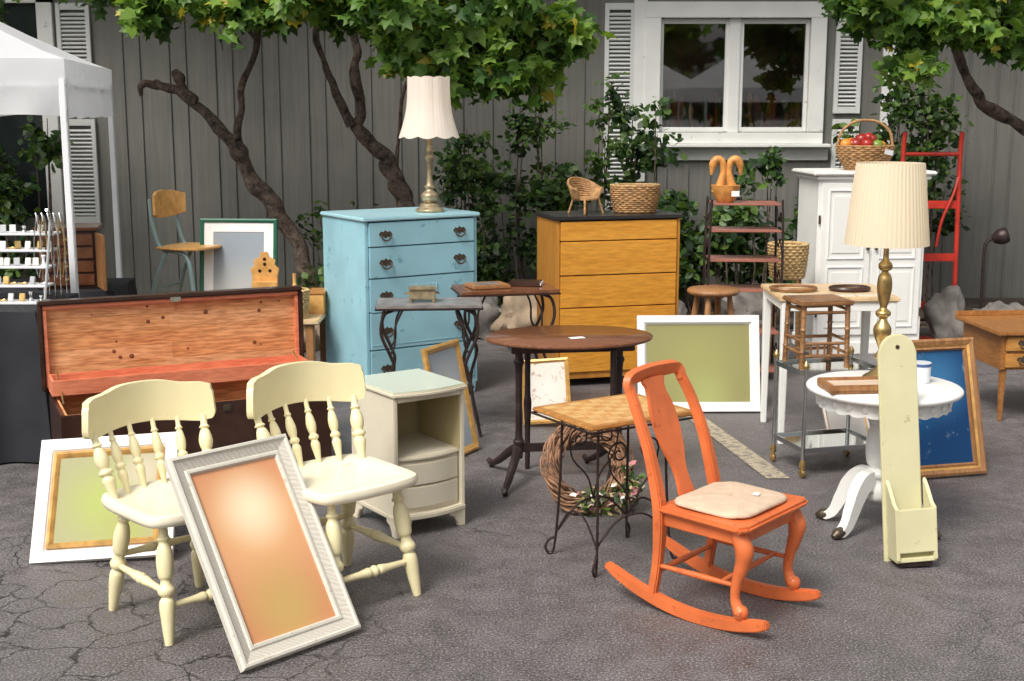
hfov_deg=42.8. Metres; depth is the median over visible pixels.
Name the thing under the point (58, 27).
shutter stile
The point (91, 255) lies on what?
wooden cabinet box
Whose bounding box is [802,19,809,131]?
sash side
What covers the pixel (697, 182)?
wall below window
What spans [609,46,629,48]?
louver
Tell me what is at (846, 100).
louver
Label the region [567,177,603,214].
miniature wicker chair
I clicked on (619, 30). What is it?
louver
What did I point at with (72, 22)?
louver
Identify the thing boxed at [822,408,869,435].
white frame
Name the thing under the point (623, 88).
louver
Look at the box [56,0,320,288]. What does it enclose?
leaning tree
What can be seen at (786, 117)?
display item
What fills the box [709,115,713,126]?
display item
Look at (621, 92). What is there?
louver
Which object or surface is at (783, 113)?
display item
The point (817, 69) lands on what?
casing
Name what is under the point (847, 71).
louver
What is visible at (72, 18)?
louver
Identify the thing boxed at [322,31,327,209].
batten
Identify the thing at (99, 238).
open door
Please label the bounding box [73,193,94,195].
louver
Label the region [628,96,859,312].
leafy shrub
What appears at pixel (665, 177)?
batten
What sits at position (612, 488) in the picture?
grapevine wreath
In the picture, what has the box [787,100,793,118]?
display item
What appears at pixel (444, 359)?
gold framed picture
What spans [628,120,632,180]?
shutter stile
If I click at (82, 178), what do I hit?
louver
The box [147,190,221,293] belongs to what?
school chair
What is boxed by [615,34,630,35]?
louver
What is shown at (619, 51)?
louver
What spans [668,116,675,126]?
display item
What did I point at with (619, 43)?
louver
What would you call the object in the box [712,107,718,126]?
display item
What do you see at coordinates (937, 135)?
leafy shrub
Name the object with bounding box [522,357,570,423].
framed print
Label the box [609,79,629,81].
louver
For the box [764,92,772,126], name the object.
display item
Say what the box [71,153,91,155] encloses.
louver
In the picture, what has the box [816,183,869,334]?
door
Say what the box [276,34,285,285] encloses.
batten
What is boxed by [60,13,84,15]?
louver
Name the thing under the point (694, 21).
sash top
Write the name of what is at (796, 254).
wicker plant stand
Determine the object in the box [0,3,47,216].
window glass
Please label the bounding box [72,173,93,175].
louver
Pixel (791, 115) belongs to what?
display item
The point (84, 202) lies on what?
louver
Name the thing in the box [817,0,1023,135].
spreading tree
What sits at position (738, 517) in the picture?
rocking chair
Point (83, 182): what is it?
louver
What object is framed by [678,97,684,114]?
display item
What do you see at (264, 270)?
carved wood letter rack
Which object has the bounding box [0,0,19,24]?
tree
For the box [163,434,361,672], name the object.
ornate framed picture
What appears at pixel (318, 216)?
leafy shrub
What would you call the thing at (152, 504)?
windsor chair
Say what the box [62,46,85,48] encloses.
louver
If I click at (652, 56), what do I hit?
casing
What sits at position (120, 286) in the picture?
draped table
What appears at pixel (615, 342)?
drop leaf table
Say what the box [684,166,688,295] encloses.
batten
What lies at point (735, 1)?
wall above window
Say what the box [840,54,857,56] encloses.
louver
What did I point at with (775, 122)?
display item
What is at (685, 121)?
display item
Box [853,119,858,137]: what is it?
shutter stile
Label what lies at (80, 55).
louver
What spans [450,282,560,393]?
iron leg wood table
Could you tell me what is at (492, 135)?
batten
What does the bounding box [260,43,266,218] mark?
batten
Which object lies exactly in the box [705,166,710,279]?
batten
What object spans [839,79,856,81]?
louver
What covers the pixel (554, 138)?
batten
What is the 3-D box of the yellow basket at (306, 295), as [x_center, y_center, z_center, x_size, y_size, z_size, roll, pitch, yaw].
[-1.300,-0.262,7.816,0.183,0.278,0.183,0,10,0]
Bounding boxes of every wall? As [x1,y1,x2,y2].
[2,0,660,297]
[802,0,1023,297]
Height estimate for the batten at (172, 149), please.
3.580 m
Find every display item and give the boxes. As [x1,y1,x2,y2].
[665,96,670,126]
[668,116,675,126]
[671,91,676,124]
[675,114,680,126]
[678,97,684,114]
[681,115,690,126]
[688,104,693,126]
[696,114,700,126]
[700,95,707,126]
[708,113,710,126]
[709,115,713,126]
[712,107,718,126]
[713,92,717,119]
[716,97,722,126]
[741,108,744,126]
[744,117,748,126]
[747,90,751,126]
[753,93,758,126]
[754,111,758,126]
[755,102,761,126]
[760,112,764,126]
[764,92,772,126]
[772,93,777,116]
[772,116,778,126]
[781,96,787,109]
[781,108,788,126]
[782,112,788,126]
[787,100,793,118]
[788,103,793,126]
[792,101,801,126]
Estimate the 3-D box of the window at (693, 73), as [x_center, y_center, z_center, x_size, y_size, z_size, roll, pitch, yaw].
[2.000,-2.470,12.236,1.940,1.610,0.540,0,10,0]
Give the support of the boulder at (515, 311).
on the surface
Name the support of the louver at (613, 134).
attached to the wall at (106, 43)
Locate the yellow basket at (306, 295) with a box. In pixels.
[292,273,309,318]
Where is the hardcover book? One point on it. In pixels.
(526, 282)
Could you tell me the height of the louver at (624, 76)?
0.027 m
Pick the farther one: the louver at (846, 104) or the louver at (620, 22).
the louver at (846, 104)
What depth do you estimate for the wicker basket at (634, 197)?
8.30 m
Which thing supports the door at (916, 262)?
in the white armoire
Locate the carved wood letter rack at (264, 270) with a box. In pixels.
[251,252,278,287]
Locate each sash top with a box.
[664,19,725,23]
[744,19,806,23]
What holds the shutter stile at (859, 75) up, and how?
attached to the wall at (978, 165)
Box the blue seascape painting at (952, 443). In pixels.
[911,337,986,477]
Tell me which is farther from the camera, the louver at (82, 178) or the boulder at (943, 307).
the louver at (82, 178)
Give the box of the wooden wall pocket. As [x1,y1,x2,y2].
[877,334,937,567]
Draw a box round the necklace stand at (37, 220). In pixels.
[33,212,67,298]
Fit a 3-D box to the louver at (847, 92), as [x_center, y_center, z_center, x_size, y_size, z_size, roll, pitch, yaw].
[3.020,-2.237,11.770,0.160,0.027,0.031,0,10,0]
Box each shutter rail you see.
[59,3,83,9]
[69,119,90,125]
[75,216,95,222]
[610,3,630,9]
[837,107,855,113]
[837,119,851,125]
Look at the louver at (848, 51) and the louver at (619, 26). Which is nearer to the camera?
the louver at (619, 26)
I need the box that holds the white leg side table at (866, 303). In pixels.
[760,284,899,443]
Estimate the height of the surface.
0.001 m
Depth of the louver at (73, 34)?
11.67 m
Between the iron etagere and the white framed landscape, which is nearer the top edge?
the iron etagere
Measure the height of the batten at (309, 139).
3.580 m
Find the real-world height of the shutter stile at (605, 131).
0.940 m
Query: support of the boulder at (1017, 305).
on the surface
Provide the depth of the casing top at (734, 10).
11.61 m
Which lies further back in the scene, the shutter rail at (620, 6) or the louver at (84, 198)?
the louver at (84, 198)
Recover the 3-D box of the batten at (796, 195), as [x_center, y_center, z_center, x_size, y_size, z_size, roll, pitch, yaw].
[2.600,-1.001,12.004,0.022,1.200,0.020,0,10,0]
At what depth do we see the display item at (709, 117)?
11.99 m
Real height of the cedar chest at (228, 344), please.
0.835 m
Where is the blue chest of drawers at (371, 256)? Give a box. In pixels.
[320,207,479,390]
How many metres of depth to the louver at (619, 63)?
11.72 m
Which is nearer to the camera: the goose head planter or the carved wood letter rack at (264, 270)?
the carved wood letter rack at (264, 270)
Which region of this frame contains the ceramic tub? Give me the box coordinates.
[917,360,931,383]
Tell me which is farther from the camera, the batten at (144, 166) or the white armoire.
the batten at (144, 166)
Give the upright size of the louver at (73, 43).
0.027 m
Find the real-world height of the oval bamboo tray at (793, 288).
0.021 m
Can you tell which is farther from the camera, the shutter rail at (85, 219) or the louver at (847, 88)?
the shutter rail at (85, 219)
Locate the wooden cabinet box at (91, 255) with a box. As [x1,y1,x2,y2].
[31,223,107,290]
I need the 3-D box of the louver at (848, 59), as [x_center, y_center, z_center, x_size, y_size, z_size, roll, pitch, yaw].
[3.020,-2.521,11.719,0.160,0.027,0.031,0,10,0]
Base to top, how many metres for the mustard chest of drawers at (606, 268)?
1.080 m
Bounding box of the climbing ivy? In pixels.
[0,115,73,278]
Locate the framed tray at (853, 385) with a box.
[817,376,877,393]
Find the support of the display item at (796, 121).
on the display shelf
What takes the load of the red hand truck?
on the surface
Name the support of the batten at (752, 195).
attached to the wall below window at (697, 182)
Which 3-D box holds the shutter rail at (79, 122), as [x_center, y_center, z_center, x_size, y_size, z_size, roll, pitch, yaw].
[-3.920,-1.973,11.817,0.220,0.060,0.033,0,10,0]
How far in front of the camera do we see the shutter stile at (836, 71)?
11.72 m
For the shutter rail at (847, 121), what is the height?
0.060 m
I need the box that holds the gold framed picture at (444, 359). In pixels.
[420,338,478,454]
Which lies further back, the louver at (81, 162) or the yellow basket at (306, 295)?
the louver at (81, 162)
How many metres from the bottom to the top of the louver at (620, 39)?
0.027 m
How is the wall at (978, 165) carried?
on the surface
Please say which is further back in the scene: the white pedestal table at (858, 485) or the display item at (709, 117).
the display item at (709, 117)
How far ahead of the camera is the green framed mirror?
8.01 m
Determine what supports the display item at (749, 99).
on the display shelf
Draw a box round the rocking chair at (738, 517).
[605,360,820,632]
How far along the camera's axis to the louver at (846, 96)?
11.77 m
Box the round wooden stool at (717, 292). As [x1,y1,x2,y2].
[687,285,739,314]
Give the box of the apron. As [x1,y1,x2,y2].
[648,147,827,159]
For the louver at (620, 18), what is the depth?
11.65 m
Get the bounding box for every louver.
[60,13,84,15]
[60,17,84,19]
[60,21,84,23]
[61,25,84,27]
[61,29,84,31]
[61,34,85,35]
[61,38,85,40]
[62,42,85,44]
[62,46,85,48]
[63,50,86,52]
[70,129,90,131]
[70,133,90,135]
[70,137,91,139]
[71,145,91,147]
[71,149,91,151]
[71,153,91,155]
[71,157,92,159]
[71,161,92,163]
[72,54,86,56]
[72,141,91,143]
[72,165,92,167]
[72,169,92,171]
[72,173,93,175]
[72,177,93,179]
[73,181,93,183]
[73,185,93,187]
[73,189,93,191]
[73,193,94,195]
[74,197,94,199]
[74,201,94,203]
[74,205,94,207]
[74,209,95,211]
[74,213,95,215]
[608,169,627,171]
[609,25,630,27]
[609,29,630,31]
[609,38,630,40]
[609,42,629,44]
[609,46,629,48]
[609,50,629,52]
[609,54,629,56]
[609,58,629,60]
[609,62,629,64]
[609,66,629,68]
[609,70,629,72]
[609,75,629,77]
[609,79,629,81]
[609,83,629,85]
[609,91,629,93]
[609,133,628,135]
[609,173,624,175]
[610,13,630,15]
[610,17,630,19]
[610,21,630,23]
[610,165,620,167]
[614,87,629,89]
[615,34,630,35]
[838,91,855,93]
[838,95,855,97]
[838,99,855,101]
[838,103,855,105]
[839,70,856,72]
[839,75,856,77]
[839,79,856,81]
[839,83,856,85]
[839,87,855,89]
[840,46,857,48]
[840,50,857,52]
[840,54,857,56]
[840,58,857,60]
[840,62,857,64]
[840,66,856,68]
[841,38,853,40]
[841,42,857,44]
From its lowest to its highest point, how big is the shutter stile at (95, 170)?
0.940 m
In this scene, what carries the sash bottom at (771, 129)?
on the wall below window at (697, 182)
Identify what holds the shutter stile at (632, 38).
attached to the wall at (106, 43)
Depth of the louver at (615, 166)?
11.88 m
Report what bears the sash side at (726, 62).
attached to the mullion
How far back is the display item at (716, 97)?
11.95 m
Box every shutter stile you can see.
[55,3,62,49]
[84,5,92,62]
[90,119,101,222]
[603,125,607,209]
[604,3,609,113]
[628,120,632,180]
[629,3,634,109]
[830,119,836,167]
[832,18,841,113]
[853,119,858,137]
[855,31,863,113]
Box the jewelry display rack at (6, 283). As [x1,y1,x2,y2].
[0,209,60,304]
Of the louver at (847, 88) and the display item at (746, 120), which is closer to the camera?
the louver at (847, 88)
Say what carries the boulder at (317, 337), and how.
on the surface
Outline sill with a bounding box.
[649,144,830,146]
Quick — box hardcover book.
[509,279,542,286]
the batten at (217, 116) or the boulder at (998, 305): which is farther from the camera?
the batten at (217, 116)
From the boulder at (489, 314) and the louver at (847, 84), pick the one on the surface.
the boulder at (489, 314)
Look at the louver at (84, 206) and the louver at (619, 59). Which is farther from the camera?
the louver at (84, 206)
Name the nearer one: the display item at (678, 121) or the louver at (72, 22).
the louver at (72, 22)
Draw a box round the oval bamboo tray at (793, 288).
[769,284,817,291]
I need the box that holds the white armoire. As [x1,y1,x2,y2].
[791,168,937,354]
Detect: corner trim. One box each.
[633,0,647,181]
[880,41,895,143]
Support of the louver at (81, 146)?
attached to the wall at (106, 43)
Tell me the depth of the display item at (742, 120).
11.94 m
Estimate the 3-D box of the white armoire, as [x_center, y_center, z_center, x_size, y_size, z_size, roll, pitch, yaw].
[2.521,-0.584,9.489,0.887,1.306,0.541,-1,10,-5]
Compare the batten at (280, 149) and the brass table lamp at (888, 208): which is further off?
the batten at (280, 149)
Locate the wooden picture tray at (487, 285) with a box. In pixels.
[464,281,510,289]
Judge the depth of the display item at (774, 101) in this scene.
11.93 m
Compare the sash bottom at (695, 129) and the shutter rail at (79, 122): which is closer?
the shutter rail at (79, 122)
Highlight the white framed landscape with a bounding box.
[29,432,178,563]
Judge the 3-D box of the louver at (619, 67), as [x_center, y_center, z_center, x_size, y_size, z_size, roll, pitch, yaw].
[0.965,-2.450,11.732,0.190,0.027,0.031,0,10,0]
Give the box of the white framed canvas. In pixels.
[637,315,759,411]
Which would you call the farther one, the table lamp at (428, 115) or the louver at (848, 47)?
the louver at (848, 47)
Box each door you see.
[95,232,107,290]
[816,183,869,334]
[869,248,921,334]
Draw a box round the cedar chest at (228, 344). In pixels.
[36,285,332,461]
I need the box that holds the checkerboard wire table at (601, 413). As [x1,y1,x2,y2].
[531,394,692,577]
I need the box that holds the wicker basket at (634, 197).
[610,183,660,212]
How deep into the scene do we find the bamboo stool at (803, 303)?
6.27 m
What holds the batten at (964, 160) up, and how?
attached to the wall at (978, 165)
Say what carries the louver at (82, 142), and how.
attached to the wall at (106, 43)
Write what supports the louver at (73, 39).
attached to the wall at (106, 43)
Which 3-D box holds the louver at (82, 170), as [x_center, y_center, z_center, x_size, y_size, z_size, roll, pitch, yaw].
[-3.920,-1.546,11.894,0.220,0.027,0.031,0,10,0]
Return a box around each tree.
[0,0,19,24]
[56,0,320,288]
[259,0,618,207]
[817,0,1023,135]
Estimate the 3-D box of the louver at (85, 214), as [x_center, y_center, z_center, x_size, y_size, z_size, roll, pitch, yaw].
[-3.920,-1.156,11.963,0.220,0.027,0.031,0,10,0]
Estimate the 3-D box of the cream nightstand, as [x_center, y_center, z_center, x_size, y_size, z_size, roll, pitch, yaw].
[-0.435,0.472,5.543,0.360,0.618,0.420,-7,12,-34]
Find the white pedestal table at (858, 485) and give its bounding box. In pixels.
[806,370,963,539]
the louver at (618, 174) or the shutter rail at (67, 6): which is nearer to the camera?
the shutter rail at (67, 6)
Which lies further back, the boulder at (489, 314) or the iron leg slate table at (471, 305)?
the boulder at (489, 314)
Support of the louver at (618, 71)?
attached to the wall at (106, 43)
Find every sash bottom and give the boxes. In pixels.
[661,127,722,131]
[741,127,801,131]
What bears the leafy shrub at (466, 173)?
on the planting bed
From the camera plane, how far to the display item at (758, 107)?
11.97 m
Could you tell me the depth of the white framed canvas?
7.60 m
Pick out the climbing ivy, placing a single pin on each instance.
(48, 150)
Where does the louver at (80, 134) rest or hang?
attached to the wall at (106, 43)
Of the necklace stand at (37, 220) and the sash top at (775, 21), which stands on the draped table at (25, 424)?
the necklace stand at (37, 220)
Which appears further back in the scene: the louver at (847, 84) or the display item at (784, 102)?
the display item at (784, 102)
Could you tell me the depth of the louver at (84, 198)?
11.93 m
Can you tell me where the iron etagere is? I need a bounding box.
[701,196,783,380]
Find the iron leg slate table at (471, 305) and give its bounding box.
[375,297,483,436]
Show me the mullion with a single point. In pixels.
(733, 74)
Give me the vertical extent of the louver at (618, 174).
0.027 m
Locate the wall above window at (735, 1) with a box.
[661,0,810,18]
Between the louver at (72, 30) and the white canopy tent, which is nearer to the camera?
the white canopy tent
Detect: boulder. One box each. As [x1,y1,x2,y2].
[304,324,319,351]
[477,296,501,339]
[490,295,536,331]
[678,299,686,314]
[721,292,793,329]
[923,285,964,338]
[963,301,1023,322]
[1008,302,1023,308]
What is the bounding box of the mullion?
[727,18,740,132]
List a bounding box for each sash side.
[659,19,663,131]
[723,19,729,131]
[738,19,744,131]
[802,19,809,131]
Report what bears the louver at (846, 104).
attached to the wall at (978, 165)
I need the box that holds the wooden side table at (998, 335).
[955,310,1023,420]
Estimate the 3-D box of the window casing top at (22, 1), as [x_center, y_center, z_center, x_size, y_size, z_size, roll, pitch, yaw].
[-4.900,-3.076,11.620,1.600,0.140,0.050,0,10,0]
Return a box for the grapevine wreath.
[539,423,645,517]
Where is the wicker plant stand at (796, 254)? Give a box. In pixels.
[767,241,809,361]
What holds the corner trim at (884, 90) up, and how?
attached to the wall at (978, 165)
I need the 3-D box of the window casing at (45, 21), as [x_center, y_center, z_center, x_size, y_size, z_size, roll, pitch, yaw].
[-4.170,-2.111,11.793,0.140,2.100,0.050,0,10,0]
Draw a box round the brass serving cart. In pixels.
[770,346,875,477]
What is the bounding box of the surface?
[0,325,1023,680]
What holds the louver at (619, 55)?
attached to the wall at (106, 43)
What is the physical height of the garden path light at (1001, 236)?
0.842 m
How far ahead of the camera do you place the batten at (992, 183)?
11.92 m
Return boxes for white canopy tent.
[0,22,122,293]
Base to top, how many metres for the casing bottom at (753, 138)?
0.100 m
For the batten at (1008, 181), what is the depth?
11.92 m
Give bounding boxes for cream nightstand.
[351,368,466,538]
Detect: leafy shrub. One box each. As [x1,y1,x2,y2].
[294,200,378,274]
[297,260,323,288]
[432,72,667,304]
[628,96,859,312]
[867,74,973,310]
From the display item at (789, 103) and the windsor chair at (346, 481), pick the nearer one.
the windsor chair at (346, 481)
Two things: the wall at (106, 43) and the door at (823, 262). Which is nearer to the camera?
the door at (823, 262)
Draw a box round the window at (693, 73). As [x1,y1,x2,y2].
[662,24,804,126]
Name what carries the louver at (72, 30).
attached to the wall at (106, 43)
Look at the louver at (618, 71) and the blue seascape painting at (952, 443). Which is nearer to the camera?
the blue seascape painting at (952, 443)
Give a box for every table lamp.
[399,76,458,212]
[844,161,929,375]
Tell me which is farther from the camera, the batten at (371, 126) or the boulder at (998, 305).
the batten at (371, 126)
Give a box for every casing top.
[5,0,51,2]
[646,2,827,17]
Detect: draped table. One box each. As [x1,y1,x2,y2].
[0,278,136,297]
[0,293,78,463]
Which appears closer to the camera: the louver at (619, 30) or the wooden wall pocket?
the wooden wall pocket
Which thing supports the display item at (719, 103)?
on the display shelf
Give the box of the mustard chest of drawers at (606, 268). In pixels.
[535,209,683,378]
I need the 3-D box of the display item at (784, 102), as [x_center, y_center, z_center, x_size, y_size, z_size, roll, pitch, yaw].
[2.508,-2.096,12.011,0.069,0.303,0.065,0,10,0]
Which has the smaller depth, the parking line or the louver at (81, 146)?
the parking line
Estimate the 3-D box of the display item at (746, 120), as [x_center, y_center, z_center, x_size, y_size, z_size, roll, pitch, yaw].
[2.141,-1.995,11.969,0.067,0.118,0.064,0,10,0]
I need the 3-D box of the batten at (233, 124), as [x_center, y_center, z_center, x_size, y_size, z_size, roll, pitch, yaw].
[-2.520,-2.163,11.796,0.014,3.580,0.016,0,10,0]
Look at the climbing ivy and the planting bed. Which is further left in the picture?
the climbing ivy
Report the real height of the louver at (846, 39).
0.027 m
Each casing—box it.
[35,0,65,222]
[644,18,660,131]
[806,18,827,131]
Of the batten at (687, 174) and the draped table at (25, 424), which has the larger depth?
the batten at (687, 174)
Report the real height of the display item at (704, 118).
0.312 m
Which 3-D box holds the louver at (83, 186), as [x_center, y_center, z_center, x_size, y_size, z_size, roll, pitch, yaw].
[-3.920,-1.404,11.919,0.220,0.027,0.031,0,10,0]
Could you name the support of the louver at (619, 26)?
attached to the wall at (106, 43)
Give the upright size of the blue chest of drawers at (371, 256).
1.120 m
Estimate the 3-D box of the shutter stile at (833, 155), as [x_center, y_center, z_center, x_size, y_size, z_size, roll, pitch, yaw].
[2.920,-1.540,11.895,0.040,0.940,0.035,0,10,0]
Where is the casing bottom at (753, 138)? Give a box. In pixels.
[643,133,822,143]
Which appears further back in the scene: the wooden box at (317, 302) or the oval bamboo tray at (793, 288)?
the wooden box at (317, 302)
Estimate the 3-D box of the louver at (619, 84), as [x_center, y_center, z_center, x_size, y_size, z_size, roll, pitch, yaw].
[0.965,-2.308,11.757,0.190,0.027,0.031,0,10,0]
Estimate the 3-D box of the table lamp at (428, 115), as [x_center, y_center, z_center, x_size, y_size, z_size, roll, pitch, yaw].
[-0.500,-1.183,7.885,0.363,0.807,0.369,0,10,0]
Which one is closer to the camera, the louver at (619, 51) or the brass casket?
the brass casket
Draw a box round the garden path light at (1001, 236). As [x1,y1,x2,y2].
[979,227,1009,308]
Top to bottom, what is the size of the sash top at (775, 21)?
0.045 m
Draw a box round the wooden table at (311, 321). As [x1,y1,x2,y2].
[303,312,326,361]
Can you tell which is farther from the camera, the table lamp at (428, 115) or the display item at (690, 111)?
the display item at (690, 111)
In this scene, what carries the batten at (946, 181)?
attached to the wall at (978, 165)
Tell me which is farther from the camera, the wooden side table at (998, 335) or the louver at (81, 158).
the louver at (81, 158)
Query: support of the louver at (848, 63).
attached to the wall at (978, 165)
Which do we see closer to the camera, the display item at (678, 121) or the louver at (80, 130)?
the louver at (80, 130)
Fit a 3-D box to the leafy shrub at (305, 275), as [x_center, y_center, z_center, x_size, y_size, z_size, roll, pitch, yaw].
[-1.408,-0.389,11.042,0.915,0.634,0.543,-7,12,-33]
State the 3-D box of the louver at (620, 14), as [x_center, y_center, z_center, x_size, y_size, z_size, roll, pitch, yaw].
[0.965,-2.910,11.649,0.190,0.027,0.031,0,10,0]
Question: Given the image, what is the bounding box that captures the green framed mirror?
[200,218,277,290]
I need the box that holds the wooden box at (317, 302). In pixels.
[308,288,326,313]
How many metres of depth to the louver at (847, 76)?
11.74 m
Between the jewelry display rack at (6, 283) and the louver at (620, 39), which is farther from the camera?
the louver at (620, 39)
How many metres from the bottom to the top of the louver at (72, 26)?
0.027 m
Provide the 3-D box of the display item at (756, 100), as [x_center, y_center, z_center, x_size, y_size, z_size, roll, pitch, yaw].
[2.247,-2.112,12.030,0.059,0.328,0.056,0,10,0]
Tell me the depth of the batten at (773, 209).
11.96 m
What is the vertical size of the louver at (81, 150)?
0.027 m
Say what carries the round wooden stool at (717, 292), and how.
on the surface
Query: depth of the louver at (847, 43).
11.69 m
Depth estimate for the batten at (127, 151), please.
11.87 m
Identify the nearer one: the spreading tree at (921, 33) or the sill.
the spreading tree at (921, 33)
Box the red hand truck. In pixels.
[901,132,964,339]
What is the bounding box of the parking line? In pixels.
[687,416,788,477]
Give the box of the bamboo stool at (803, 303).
[782,294,854,369]
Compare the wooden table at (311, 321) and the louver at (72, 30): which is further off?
the louver at (72, 30)
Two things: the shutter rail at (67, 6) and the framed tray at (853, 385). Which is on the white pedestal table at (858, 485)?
the framed tray at (853, 385)
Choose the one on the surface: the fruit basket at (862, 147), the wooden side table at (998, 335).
the wooden side table at (998, 335)
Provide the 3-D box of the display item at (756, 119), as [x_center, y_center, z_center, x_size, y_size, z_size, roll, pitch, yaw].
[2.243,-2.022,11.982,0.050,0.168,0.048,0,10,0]
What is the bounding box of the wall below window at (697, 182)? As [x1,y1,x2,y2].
[658,132,805,297]
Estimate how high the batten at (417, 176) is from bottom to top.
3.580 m
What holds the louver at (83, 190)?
attached to the wall at (106, 43)
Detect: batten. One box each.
[119,6,134,277]
[137,35,150,292]
[166,17,178,281]
[183,16,195,287]
[213,32,221,217]
[230,42,237,218]
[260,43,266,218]
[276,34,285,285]
[305,24,313,266]
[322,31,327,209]
[369,40,373,208]
[399,76,401,170]
[416,137,418,206]
[462,97,463,209]
[491,100,492,256]
[553,0,555,178]
[582,0,585,209]
[664,167,666,190]
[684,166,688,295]
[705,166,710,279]
[748,167,754,283]
[771,180,775,240]
[793,166,798,240]
[939,57,954,292]
[957,50,971,284]
[984,63,1000,296]
[1000,60,1017,296]
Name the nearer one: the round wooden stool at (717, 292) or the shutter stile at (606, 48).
the round wooden stool at (717, 292)
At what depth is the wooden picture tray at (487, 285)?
7.34 m
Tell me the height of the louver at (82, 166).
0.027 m
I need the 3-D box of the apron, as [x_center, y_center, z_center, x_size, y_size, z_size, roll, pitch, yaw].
[2.000,-1.699,11.871,1.740,0.120,0.030,0,10,0]
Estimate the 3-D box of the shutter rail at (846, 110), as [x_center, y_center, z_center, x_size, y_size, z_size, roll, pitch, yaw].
[3.020,-2.082,11.798,0.160,0.060,0.033,0,10,0]
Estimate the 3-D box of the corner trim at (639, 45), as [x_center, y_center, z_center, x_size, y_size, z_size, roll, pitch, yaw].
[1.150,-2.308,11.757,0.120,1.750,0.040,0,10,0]
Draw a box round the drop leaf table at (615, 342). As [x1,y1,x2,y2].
[486,325,652,496]
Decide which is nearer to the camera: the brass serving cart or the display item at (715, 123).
the brass serving cart
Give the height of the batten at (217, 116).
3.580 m
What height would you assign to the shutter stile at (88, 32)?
0.970 m
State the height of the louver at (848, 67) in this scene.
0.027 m
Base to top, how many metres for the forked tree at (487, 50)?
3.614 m
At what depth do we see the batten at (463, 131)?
11.82 m
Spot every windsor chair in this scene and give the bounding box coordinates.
[82,379,215,645]
[246,361,420,595]
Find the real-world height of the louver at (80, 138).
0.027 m
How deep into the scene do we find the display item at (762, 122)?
11.98 m
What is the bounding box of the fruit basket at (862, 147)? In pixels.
[835,119,894,169]
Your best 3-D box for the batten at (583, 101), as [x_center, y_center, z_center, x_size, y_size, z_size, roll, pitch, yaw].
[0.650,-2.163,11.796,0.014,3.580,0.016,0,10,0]
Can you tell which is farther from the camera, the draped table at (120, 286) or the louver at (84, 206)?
the louver at (84, 206)
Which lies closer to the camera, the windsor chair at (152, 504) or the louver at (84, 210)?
the windsor chair at (152, 504)
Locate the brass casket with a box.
[405,285,439,301]
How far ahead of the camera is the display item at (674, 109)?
11.98 m
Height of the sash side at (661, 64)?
1.000 m
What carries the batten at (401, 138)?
attached to the wall at (106, 43)
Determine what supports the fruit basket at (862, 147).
on the white armoire
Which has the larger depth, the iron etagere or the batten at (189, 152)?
the batten at (189, 152)
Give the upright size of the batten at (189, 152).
3.580 m
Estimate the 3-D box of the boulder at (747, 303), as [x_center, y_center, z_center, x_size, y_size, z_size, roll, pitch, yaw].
[2.030,-0.258,10.502,0.719,0.372,0.448,0,10,0]
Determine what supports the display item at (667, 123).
on the display shelf
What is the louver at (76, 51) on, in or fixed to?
attached to the wall at (106, 43)
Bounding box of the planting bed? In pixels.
[500,298,1023,324]
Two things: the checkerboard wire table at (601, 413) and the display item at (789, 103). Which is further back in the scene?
the display item at (789, 103)
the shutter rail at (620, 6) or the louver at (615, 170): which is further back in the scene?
the louver at (615, 170)
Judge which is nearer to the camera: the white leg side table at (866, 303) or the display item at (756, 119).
the white leg side table at (866, 303)
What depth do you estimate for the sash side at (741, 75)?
11.78 m
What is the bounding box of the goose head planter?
[709,155,743,202]
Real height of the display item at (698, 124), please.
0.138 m
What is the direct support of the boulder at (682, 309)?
on the surface

